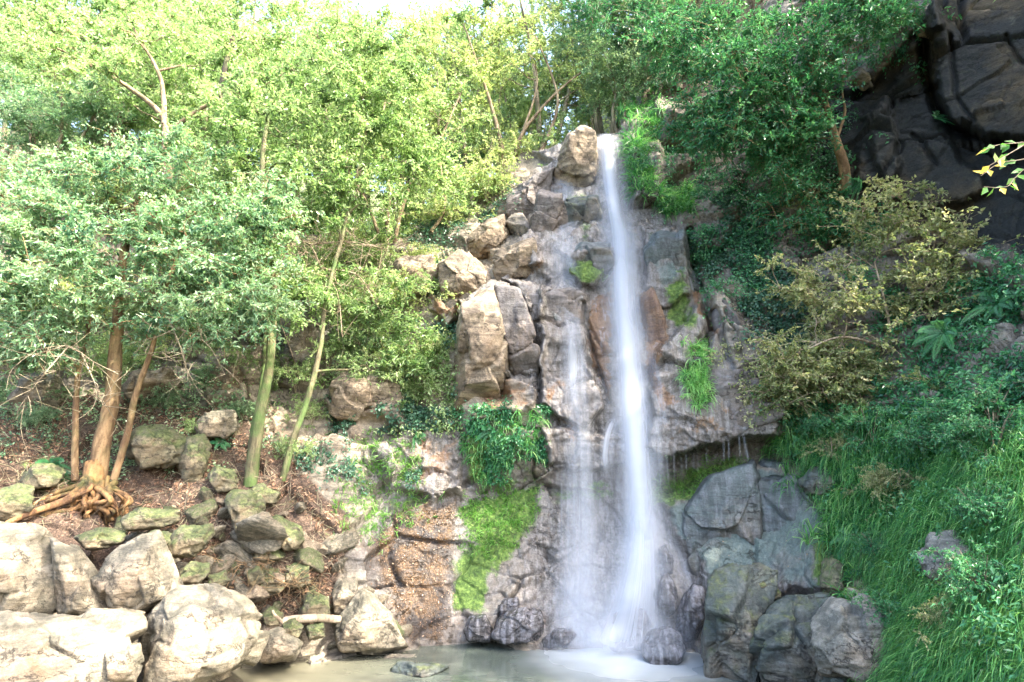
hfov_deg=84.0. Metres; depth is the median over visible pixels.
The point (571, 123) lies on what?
woodland tree
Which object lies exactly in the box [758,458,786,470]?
crag
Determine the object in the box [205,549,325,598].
dead branch
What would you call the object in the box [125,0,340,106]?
woodland tree
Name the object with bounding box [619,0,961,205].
cliff tree
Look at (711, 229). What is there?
ivy
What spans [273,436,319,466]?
bush
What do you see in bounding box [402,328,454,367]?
bush
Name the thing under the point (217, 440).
fern
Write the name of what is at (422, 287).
bush
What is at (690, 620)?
wet stone
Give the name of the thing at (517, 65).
limbed tree
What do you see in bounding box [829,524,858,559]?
fern
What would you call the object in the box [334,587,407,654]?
boulder
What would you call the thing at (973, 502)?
bush
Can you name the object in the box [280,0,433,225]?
woodland tree
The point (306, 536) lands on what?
rubble stone
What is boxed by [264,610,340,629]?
driftwood log
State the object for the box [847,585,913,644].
bush
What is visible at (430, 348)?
bush
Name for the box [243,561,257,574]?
rubble stone
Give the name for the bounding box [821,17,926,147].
ivy
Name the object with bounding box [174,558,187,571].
rubble stone
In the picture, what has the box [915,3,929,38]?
crag
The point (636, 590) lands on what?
waterfall
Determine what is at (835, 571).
bank boulder
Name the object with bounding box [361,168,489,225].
bush
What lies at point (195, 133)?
woodland tree
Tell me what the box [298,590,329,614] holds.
mossy boulder
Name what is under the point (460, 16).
woodland tree
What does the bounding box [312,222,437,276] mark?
bush
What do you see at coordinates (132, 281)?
bush
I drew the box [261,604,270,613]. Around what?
rubble stone
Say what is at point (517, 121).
woodland tree
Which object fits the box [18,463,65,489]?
mossy boulder
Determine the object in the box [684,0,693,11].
woodland tree
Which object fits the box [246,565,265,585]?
rubble stone
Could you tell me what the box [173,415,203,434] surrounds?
bush
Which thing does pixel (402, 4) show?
sky
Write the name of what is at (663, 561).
wet stone
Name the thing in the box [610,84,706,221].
ledge grass
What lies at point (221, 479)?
mossy boulder
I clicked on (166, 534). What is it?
mossy boulder
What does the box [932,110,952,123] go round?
fern
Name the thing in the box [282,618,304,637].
mossy boulder
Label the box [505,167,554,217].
crag
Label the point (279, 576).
rubble stone
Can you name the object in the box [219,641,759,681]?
water
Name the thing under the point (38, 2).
woodland tree
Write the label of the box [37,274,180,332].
bush
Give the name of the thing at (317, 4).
woodland tree
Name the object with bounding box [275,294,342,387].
crag
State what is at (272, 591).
mossy boulder
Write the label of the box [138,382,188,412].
bush
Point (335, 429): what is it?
ivy
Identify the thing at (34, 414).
bush
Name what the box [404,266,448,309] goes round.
bush
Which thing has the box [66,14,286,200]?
woodland tree
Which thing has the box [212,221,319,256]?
bush
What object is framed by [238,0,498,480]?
leaning sapling
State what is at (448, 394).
ivy
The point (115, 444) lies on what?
ivy
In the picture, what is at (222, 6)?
woodland tree
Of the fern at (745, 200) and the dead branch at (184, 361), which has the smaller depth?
the dead branch at (184, 361)
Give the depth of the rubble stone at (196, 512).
8.37 m
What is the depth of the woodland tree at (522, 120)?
19.52 m
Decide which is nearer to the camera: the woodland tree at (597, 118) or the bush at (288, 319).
the bush at (288, 319)
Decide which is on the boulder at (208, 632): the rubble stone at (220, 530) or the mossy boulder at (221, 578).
the mossy boulder at (221, 578)
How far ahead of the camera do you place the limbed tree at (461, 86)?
13.85 m
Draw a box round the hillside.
[0,0,752,247]
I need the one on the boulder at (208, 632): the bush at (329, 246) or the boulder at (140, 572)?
the boulder at (140, 572)
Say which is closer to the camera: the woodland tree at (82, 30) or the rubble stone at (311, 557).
the rubble stone at (311, 557)
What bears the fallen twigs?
on the ground at (359, 554)
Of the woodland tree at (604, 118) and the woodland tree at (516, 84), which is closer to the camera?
the woodland tree at (516, 84)
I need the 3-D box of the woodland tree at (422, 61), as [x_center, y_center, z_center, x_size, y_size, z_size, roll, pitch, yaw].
[-2.878,-7.570,20.623,7.903,9.239,5.828,-9,-17,33]
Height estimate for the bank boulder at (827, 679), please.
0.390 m
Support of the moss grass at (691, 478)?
on the cliff
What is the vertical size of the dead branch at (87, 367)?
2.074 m
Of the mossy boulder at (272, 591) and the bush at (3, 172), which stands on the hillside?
the bush at (3, 172)
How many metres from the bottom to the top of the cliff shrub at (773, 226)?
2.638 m
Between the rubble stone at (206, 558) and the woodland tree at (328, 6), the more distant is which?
the woodland tree at (328, 6)
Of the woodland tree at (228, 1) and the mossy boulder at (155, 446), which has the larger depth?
the woodland tree at (228, 1)
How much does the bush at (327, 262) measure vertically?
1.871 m
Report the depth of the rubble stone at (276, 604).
8.20 m
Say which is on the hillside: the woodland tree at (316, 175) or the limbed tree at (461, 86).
the woodland tree at (316, 175)
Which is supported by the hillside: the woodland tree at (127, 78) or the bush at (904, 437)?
the woodland tree at (127, 78)
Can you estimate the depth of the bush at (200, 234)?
13.07 m
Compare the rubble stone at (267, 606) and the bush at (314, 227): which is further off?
the bush at (314, 227)
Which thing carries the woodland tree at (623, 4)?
on the hillside
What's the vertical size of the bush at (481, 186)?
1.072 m
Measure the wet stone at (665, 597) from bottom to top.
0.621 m
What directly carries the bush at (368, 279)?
on the cliff
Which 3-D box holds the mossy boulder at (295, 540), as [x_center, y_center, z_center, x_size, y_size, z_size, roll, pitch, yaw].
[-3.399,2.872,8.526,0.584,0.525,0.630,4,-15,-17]
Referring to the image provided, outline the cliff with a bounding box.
[0,0,1023,664]
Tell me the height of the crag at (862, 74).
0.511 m
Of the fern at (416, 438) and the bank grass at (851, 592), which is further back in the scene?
the fern at (416, 438)
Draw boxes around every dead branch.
[0,299,142,456]
[130,307,237,408]
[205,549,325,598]
[248,196,416,364]
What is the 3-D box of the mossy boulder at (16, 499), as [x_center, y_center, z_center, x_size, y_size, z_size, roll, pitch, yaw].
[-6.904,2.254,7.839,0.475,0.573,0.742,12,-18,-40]
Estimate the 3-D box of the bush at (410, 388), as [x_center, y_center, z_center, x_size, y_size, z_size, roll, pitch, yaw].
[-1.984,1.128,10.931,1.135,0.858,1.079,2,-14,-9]
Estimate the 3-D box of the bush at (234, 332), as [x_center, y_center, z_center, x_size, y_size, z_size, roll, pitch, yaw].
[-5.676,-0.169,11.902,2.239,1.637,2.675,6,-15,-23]
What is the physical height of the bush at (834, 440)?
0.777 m
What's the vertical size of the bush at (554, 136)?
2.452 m
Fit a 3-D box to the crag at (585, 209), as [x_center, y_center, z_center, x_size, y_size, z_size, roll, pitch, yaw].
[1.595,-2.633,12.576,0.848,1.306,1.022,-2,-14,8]
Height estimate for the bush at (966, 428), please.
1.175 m
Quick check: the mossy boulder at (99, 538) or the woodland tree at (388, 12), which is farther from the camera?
the woodland tree at (388, 12)
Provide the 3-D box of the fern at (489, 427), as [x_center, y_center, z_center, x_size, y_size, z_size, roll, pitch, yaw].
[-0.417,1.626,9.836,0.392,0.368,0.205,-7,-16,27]
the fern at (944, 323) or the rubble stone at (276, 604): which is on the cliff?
the fern at (944, 323)
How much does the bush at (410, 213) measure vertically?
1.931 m
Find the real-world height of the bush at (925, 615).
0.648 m
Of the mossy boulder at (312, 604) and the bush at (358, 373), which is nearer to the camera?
the mossy boulder at (312, 604)
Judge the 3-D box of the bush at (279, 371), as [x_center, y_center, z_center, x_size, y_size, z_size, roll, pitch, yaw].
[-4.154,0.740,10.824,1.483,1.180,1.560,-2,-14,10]
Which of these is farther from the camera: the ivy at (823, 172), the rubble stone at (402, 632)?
the ivy at (823, 172)
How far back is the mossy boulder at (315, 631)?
7.81 m
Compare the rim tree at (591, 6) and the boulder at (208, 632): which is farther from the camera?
the rim tree at (591, 6)
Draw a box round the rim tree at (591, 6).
[556,0,705,94]
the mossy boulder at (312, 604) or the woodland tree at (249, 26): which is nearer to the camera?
the mossy boulder at (312, 604)
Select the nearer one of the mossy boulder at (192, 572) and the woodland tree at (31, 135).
the mossy boulder at (192, 572)
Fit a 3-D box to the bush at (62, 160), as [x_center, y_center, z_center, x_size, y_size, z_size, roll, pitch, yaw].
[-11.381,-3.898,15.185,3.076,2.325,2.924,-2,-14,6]
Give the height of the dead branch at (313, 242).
3.590 m
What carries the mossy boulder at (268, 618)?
on the boulder at (281, 646)
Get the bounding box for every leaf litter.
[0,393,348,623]
[359,504,809,636]
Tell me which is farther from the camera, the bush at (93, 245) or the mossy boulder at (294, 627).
the bush at (93, 245)
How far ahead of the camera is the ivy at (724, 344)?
10.23 m
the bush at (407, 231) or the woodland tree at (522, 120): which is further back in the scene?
the woodland tree at (522, 120)
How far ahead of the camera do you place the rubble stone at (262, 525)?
7.95 m
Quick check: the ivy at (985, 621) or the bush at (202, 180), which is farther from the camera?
the bush at (202, 180)
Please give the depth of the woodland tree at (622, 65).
14.72 m
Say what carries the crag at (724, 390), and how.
on the cliff
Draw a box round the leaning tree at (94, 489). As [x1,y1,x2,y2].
[0,118,325,525]
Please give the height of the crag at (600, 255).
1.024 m
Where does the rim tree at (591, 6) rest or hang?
on the hillside
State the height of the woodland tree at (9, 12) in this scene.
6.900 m
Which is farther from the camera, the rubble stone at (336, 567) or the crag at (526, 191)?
the crag at (526, 191)
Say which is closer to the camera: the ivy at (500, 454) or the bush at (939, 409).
the bush at (939, 409)
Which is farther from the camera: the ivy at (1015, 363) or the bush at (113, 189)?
the bush at (113, 189)
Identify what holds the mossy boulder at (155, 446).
on the ground at (359, 554)
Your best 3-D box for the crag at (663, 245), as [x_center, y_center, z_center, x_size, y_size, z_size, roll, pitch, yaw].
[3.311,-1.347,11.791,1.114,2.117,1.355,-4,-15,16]
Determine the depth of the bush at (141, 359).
11.12 m
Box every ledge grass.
[449,404,552,493]
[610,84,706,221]
[672,334,720,414]
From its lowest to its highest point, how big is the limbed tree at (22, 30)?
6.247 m
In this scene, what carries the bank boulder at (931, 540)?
on the grass slope
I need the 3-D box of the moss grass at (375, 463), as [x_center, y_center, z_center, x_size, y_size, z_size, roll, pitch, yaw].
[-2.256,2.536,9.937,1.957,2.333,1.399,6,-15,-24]
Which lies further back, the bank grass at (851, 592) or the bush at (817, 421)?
the bush at (817, 421)
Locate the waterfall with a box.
[571,135,650,642]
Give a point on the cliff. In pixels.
(564, 562)
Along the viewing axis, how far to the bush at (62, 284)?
11.33 m
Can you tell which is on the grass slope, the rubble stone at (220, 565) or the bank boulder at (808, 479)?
the bank boulder at (808, 479)
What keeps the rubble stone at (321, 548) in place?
on the ground at (359, 554)
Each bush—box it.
[0,145,48,179]
[0,155,45,183]
[0,300,50,326]
[0,326,72,384]
[0,374,24,404]
[0,402,70,433]
[1,136,143,207]
[1,210,109,280]
[3,135,133,180]
[6,256,111,326]
[10,175,147,214]
[23,385,86,403]
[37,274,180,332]
[53,345,142,393]
[71,147,180,243]
[76,313,232,369]
[78,333,170,378]
[95,231,214,295]
[100,154,201,241]
[127,246,236,296]
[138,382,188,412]
[152,171,250,235]
[153,198,247,253]
[168,362,229,406]
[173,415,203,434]
[176,155,252,246]
[198,302,262,348]
[204,342,276,389]
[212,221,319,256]
[214,174,326,247]
[215,400,271,426]
[218,181,324,231]
[242,353,333,399]
[246,294,333,341]
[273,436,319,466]
[275,318,372,389]
[281,397,333,434]
[283,244,422,323]
[285,236,370,292]
[290,189,364,235]
[294,219,417,276]
[296,268,406,328]
[310,271,421,323]
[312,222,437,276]
[316,188,424,243]
[317,205,407,243]
[320,309,418,361]
[327,320,387,373]
[329,350,412,410]
[352,264,471,328]
[360,341,418,391]
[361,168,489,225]
[365,241,443,263]
[375,203,434,227]
[389,377,438,411]
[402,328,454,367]
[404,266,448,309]
[404,332,452,381]
[410,189,498,227]
[420,153,506,214]
[443,147,530,212]
[463,165,511,207]
[470,122,555,171]
[472,109,585,172]
[771,404,835,464]
[799,431,884,466]
[827,401,908,456]
[831,458,931,519]
[836,529,898,585]
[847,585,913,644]
[871,408,967,477]
[901,366,1023,448]
[907,593,959,650]
[909,397,1023,475]
[910,537,1023,646]
[934,476,1023,540]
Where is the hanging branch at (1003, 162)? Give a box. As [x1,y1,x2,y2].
[974,140,1023,195]
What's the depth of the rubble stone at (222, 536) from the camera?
8.24 m
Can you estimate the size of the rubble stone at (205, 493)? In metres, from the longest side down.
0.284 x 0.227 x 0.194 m
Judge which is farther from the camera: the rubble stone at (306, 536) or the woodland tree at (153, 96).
the woodland tree at (153, 96)
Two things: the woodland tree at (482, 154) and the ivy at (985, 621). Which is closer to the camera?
the ivy at (985, 621)
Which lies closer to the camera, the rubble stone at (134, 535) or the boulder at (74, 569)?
the boulder at (74, 569)
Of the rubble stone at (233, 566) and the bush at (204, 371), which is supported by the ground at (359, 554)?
the rubble stone at (233, 566)
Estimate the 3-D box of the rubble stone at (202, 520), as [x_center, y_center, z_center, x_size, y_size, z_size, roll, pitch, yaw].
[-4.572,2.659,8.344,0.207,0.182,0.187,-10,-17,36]
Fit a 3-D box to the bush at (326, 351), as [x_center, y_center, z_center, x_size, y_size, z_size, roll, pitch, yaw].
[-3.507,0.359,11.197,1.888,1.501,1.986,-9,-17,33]
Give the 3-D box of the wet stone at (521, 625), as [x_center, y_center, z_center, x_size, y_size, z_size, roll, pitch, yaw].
[0.077,4.299,8.601,0.819,0.561,0.674,0,-14,0]
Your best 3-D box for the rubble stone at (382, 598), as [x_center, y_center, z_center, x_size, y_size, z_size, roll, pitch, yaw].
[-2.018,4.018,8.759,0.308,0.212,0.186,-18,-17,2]
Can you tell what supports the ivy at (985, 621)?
on the grass slope
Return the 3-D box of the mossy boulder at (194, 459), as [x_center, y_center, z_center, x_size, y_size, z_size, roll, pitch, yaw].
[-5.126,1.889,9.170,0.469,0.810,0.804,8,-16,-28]
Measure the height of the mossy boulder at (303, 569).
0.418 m
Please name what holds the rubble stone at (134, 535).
on the ground at (359, 554)
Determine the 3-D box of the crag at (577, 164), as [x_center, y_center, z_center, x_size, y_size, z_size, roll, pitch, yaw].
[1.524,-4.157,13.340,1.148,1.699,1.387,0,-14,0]
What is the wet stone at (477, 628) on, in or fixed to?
on the cliff
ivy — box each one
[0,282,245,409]
[0,360,287,478]
[41,349,211,480]
[203,242,464,441]
[292,394,425,498]
[355,175,522,432]
[448,395,552,486]
[622,138,786,325]
[660,83,891,302]
[687,186,839,371]
[700,178,883,435]
[750,238,1023,437]
[799,398,1023,678]
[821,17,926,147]
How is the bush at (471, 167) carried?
on the hillside
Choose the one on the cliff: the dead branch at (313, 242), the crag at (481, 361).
the crag at (481, 361)
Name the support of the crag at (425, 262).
on the cliff
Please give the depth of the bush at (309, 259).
11.76 m
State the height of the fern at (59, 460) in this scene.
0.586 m
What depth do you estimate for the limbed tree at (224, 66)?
13.05 m
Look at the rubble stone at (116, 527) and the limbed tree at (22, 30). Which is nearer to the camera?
the rubble stone at (116, 527)
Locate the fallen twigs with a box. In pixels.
[0,380,361,629]
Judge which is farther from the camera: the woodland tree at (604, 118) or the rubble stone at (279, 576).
the woodland tree at (604, 118)
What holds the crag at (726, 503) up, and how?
on the cliff
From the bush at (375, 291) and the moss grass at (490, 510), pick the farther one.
the bush at (375, 291)
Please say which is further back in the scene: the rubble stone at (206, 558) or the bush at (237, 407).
the bush at (237, 407)
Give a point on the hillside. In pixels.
(668, 92)
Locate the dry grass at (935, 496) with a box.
[780,424,1021,640]
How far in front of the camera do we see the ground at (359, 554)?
9.00 m
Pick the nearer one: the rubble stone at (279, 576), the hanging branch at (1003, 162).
the hanging branch at (1003, 162)
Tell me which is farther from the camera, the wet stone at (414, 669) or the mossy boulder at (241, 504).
the mossy boulder at (241, 504)
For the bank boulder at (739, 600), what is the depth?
7.24 m
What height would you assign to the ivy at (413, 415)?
6.656 m
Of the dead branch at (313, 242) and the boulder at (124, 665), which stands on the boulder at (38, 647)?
the boulder at (124, 665)
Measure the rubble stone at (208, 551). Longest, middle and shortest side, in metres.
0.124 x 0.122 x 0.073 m
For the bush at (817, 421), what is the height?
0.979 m
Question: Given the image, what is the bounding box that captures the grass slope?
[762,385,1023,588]
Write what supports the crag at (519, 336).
on the cliff
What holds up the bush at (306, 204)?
on the hillside
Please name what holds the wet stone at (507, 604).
on the cliff
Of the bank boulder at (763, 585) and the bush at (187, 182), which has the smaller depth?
the bank boulder at (763, 585)
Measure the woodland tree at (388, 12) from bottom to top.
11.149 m
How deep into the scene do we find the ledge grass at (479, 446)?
9.91 m
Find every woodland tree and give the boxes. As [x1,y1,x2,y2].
[0,0,97,157]
[0,0,116,159]
[0,0,232,156]
[0,7,86,169]
[0,17,74,169]
[0,34,171,195]
[0,62,102,159]
[20,0,149,150]
[25,5,184,143]
[34,0,223,202]
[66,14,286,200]
[71,0,257,180]
[124,0,257,189]
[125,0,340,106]
[131,18,286,181]
[148,112,240,172]
[196,1,294,181]
[209,34,404,231]
[209,90,345,204]
[244,36,426,237]
[246,36,381,209]
[255,0,386,189]
[269,0,414,132]
[276,46,386,203]
[277,0,529,220]
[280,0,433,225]
[318,11,516,225]
[344,58,440,221]
[359,73,449,213]
[363,19,526,223]
[367,18,565,147]
[376,0,562,139]
[395,0,554,193]
[399,0,537,132]
[415,93,545,174]
[434,32,586,183]
[438,107,527,201]
[444,0,637,147]
[445,9,582,146]
[489,90,556,174]
[515,0,657,136]
[520,0,648,129]
[539,18,616,132]
[548,99,606,133]
[564,24,670,132]
[599,0,680,93]
[601,0,707,102]
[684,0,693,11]
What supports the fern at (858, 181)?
on the cliff
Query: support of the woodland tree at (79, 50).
on the hillside
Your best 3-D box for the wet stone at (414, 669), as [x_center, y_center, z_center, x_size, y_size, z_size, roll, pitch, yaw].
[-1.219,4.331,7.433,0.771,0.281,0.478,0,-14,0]
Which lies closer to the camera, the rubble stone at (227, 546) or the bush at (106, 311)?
the rubble stone at (227, 546)
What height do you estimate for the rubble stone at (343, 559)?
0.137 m
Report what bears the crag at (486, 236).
on the cliff
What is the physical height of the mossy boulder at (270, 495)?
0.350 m
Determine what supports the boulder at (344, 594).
on the ground at (359, 554)
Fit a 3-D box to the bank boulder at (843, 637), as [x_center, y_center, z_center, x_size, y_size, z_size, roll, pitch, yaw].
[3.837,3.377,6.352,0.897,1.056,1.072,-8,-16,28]
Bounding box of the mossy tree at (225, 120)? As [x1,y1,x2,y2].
[135,0,419,486]
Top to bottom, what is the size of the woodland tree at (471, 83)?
8.640 m
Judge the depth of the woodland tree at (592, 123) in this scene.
25.48 m
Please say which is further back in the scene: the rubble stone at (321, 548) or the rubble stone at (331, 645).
the rubble stone at (321, 548)
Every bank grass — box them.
[840,558,943,600]
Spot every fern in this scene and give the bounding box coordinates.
[34,456,70,490]
[210,438,230,450]
[412,432,425,450]
[475,425,495,443]
[737,191,749,202]
[793,442,814,468]
[805,444,827,469]
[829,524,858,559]
[843,177,861,201]
[904,374,927,405]
[913,318,956,360]
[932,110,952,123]
[959,284,1016,324]
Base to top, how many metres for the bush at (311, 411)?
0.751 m
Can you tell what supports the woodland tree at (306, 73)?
on the hillside
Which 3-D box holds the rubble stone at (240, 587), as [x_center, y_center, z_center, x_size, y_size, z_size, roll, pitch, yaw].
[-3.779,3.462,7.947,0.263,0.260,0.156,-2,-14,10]
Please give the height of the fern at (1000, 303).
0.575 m
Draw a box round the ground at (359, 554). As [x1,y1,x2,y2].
[0,392,411,681]
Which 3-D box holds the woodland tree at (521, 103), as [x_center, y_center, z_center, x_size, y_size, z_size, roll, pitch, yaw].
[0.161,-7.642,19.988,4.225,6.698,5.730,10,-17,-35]
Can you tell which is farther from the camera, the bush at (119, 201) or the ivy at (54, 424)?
the bush at (119, 201)
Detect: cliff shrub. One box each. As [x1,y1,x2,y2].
[728,173,1023,401]
[730,139,912,250]
[736,339,956,432]
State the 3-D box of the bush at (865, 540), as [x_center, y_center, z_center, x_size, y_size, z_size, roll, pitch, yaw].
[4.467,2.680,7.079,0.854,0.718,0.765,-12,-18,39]
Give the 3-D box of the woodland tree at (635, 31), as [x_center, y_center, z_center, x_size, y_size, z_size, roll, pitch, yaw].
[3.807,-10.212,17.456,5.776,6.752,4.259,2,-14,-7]
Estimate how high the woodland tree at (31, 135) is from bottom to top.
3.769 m
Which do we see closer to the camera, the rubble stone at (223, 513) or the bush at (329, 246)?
the rubble stone at (223, 513)
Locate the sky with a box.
[0,0,626,202]
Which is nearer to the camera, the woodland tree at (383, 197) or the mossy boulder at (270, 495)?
the mossy boulder at (270, 495)
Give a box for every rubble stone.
[113,515,120,528]
[114,524,128,533]
[123,531,145,543]
[163,506,180,516]
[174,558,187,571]
[185,498,217,524]
[193,516,208,524]
[193,555,213,570]
[198,486,214,501]
[206,549,213,555]
[209,554,235,574]
[211,539,271,569]
[213,525,225,537]
[214,497,223,506]
[216,557,227,567]
[217,506,230,518]
[219,533,225,541]
[224,571,243,586]
[229,530,283,553]
[230,561,236,570]
[234,579,248,594]
[236,511,288,541]
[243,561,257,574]
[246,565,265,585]
[246,584,269,602]
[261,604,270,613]
[272,573,285,586]
[272,601,282,610]
[278,511,288,517]
[293,547,323,572]
[294,502,305,513]
[298,540,319,549]
[303,531,308,540]
[316,543,327,555]
[322,529,359,554]
[326,640,336,649]
[329,561,344,572]
[338,557,347,565]
[365,586,374,592]
[377,594,388,603]
[395,620,404,637]
[401,624,412,638]
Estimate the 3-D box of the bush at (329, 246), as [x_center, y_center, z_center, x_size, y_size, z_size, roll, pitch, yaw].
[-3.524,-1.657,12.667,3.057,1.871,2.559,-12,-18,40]
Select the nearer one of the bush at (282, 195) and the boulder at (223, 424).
the boulder at (223, 424)
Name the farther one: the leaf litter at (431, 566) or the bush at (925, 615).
the leaf litter at (431, 566)
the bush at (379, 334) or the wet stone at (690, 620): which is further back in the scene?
the bush at (379, 334)
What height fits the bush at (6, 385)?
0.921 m
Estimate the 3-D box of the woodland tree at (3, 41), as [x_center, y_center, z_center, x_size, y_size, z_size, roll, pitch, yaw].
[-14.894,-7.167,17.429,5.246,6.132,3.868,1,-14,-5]
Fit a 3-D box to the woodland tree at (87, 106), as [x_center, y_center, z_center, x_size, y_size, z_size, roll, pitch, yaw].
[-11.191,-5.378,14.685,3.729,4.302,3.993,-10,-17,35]
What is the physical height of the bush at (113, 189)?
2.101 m
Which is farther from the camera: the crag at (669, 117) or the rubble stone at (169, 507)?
the crag at (669, 117)
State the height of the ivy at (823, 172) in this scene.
7.573 m
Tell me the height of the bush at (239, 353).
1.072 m
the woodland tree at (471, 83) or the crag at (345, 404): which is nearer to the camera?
the crag at (345, 404)
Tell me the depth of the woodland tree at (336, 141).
17.27 m
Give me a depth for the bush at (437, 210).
13.19 m
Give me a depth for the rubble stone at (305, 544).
8.63 m
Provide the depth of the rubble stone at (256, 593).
7.92 m
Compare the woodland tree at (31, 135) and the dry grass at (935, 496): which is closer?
the dry grass at (935, 496)
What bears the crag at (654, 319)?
on the cliff
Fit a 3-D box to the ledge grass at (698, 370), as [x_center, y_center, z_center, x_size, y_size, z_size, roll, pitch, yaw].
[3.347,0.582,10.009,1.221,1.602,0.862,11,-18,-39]
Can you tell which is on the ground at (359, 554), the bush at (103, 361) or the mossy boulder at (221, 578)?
the bush at (103, 361)
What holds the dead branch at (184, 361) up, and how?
attached to the leaning tree at (94, 489)
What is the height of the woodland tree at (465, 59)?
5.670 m
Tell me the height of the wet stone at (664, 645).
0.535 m
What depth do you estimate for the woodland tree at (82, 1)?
16.88 m
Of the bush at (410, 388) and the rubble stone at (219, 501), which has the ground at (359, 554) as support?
the rubble stone at (219, 501)
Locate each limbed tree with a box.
[0,0,326,212]
[169,0,303,210]
[303,70,500,244]
[414,1,618,167]
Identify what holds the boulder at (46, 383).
on the ground at (359, 554)
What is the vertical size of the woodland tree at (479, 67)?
5.955 m
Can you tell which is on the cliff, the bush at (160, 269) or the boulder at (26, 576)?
the bush at (160, 269)
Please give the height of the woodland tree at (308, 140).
5.719 m
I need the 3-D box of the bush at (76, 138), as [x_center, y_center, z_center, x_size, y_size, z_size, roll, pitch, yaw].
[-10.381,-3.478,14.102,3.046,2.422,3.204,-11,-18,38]
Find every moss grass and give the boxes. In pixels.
[327,425,444,554]
[456,475,543,560]
[645,451,769,499]
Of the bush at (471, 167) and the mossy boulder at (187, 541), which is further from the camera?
the bush at (471, 167)
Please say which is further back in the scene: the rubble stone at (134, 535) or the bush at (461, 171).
the bush at (461, 171)
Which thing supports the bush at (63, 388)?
on the ground at (359, 554)
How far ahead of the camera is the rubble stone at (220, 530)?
8.15 m
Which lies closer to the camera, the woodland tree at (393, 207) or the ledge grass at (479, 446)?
the ledge grass at (479, 446)
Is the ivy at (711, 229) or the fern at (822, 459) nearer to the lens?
the fern at (822, 459)
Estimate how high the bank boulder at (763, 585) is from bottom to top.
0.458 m
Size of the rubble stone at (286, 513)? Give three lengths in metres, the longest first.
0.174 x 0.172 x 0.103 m
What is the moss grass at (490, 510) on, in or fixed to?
on the cliff
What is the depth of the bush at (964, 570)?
4.93 m
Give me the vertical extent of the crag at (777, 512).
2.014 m
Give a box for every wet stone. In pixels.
[390,661,448,677]
[463,613,490,642]
[490,607,543,644]
[497,597,519,616]
[542,628,577,647]
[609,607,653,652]
[641,626,686,664]
[653,544,673,575]
[653,573,677,616]
[675,583,705,642]
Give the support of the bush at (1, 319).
on the cliff
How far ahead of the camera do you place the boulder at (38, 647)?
5.33 m
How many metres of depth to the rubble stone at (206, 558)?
7.83 m
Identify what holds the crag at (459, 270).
on the cliff
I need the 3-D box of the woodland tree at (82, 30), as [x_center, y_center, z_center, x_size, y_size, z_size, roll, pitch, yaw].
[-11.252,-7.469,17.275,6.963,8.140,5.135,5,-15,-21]
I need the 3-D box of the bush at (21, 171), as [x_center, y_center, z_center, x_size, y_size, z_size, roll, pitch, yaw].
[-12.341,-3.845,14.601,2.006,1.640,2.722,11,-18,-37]
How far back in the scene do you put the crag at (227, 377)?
10.77 m
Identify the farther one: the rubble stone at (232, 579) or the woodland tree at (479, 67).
the woodland tree at (479, 67)
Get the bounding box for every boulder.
[0,483,34,522]
[0,521,56,613]
[0,608,147,681]
[7,372,66,413]
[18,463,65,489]
[50,537,107,615]
[74,527,125,550]
[91,529,183,614]
[105,643,143,681]
[120,507,179,530]
[122,367,183,401]
[125,424,186,469]
[140,583,269,681]
[148,529,171,545]
[168,523,214,557]
[176,433,211,482]
[179,561,209,584]
[194,409,239,438]
[207,465,238,493]
[207,570,230,585]
[224,489,265,532]
[249,483,280,504]
[252,549,285,562]
[259,626,302,663]
[261,606,283,625]
[262,567,284,596]
[272,514,304,550]
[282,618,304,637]
[284,562,310,589]
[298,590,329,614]
[305,622,324,640]
[331,577,357,614]
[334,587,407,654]
[701,562,777,681]
[749,592,830,681]
[759,582,780,599]
[797,466,835,495]
[810,593,888,681]
[819,555,846,597]
[819,676,851,681]
[846,575,875,588]
[917,529,974,584]
[1008,540,1023,560]
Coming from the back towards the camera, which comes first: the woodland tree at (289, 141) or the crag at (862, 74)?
the woodland tree at (289, 141)
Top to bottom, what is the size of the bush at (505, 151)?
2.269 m
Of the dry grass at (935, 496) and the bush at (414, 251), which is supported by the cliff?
the bush at (414, 251)
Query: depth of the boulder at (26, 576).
6.30 m
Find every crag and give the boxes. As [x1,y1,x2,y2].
[203,345,266,406]
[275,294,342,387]
[328,371,402,420]
[389,253,437,297]
[437,249,491,298]
[453,286,508,412]
[467,213,509,258]
[492,237,537,280]
[494,284,539,375]
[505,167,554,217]
[528,288,585,343]
[529,189,568,231]
[554,125,598,187]
[564,194,602,227]
[573,242,614,283]
[639,286,666,343]
[643,229,700,291]
[648,369,785,453]
[660,101,705,150]
[682,459,762,575]
[707,299,750,338]
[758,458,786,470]
[758,474,804,531]
[847,66,872,90]
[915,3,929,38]
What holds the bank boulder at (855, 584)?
on the grass slope
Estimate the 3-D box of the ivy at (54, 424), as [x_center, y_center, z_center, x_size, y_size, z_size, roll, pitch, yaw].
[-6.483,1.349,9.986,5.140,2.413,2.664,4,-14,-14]
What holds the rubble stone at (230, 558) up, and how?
on the ground at (359, 554)
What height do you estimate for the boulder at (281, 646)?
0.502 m
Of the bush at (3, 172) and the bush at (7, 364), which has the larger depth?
the bush at (3, 172)
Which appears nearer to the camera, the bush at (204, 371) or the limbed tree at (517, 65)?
the bush at (204, 371)
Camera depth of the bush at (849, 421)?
8.29 m

